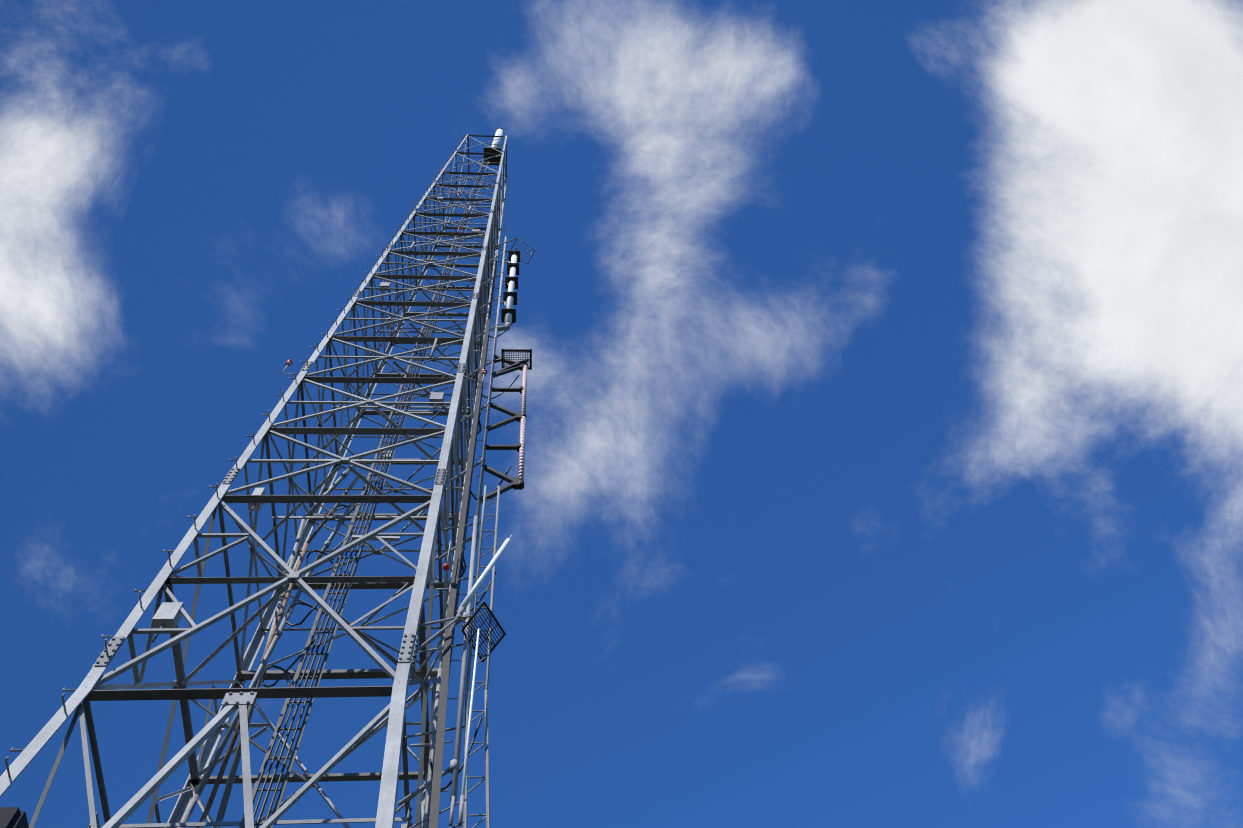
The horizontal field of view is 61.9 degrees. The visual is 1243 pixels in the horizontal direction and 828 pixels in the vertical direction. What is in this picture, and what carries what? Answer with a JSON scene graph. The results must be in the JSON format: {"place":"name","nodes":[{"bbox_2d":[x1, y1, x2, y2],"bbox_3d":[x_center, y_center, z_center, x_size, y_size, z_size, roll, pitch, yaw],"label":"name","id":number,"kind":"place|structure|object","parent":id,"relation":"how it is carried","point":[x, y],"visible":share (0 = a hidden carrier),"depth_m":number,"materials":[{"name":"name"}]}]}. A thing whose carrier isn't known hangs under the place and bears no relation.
{"place":"outdoors","nodes":[
{"label":"outdoors","id":0,"kind":"place"},
{"bbox_2d":[0,807,28,827],"bbox_3d":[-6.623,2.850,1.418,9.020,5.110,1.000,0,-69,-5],"label":"building","id":1,"kind":"structure","parent":0,"point":[13,817],"depth_m":3.96,"materials":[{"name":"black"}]},
{"bbox_2d":[0,0,1242,827],"label":"sky","id":2,"kind":"structure","parent":0,"point":[883,460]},
{"label":"ground","id":3,"kind":"structure","parent":0,"visible":0},
{"bbox_2d":[0,133,509,827],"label":"lattice tower","id":4,"kind":"structure","parent":3,"relation":"on","point":[170,611],"depth_m":12.81,"materials":[{"name":"metal"}]},
{"bbox_2d":[178,457,362,827],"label":"cables","id":5,"kind":"object","parent":4,"relation":"attached to","point":[275,634],"visible":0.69,"depth_m":12.37,"materials":[{"name":"grey metal"}]},
{"bbox_2d":[239,155,501,827],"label":"ladder","id":6,"kind":"object","parent":4,"relation":"attached to","point":[297,676],"visible":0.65,"depth_m":12.59,"materials":[{"name":"metal"}]},
{"bbox_2d":[281,170,509,570],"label":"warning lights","id":7,"kind":"object","parent":4,"relation":"attached to","point":[446,565],"visible":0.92,"depth_m":17.11,"materials":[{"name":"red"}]},
{"bbox_2d":[397,237,519,827],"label":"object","id":8,"kind":"object","parent":4,"relation":"attached to","point":[433,777],"visible":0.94,"depth_m":10.78,"materials":[{"name":"metal"}]},
{"bbox_2d":[478,349,531,502],"bbox_3d":[-1.835,-0.011,16.726,0.742,6.221,0.389,0,-69,-5],"label":"antenna mount","id":9,"kind":"object","parent":8,"relation":"attached to","point":[516,483],"visible":1,"depth_m":16.66,"materials":[{"name":"paint"}]},
{"bbox_2d":[494,238,534,330],"bbox_3d":[-2.612,-3.227,25.059,1.177,8.219,0.513,21,-72,-12],"label":"antenna","id":10,"kind":"object","parent":8,"relation":"attached to","point":[508,314],"visible":1,"depth_m":24.50,"materials":[{"name":"paint"}]},
{"bbox_2d":[409,535,511,827],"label":"antenna","id":11,"kind":"object","parent":4,"relation":"attached to","point":[471,594],"visible":0.96,"depth_m":10.42,"materials":[{"name":"paint"}]},
{"bbox_2d":[484,124,513,165],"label":"antenna","id":12,"kind":"object","parent":4,"relation":"attached to","point":[496,160],"visible":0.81,"depth_m":51.07,"materials":[{"name":"paint"}]}
]}

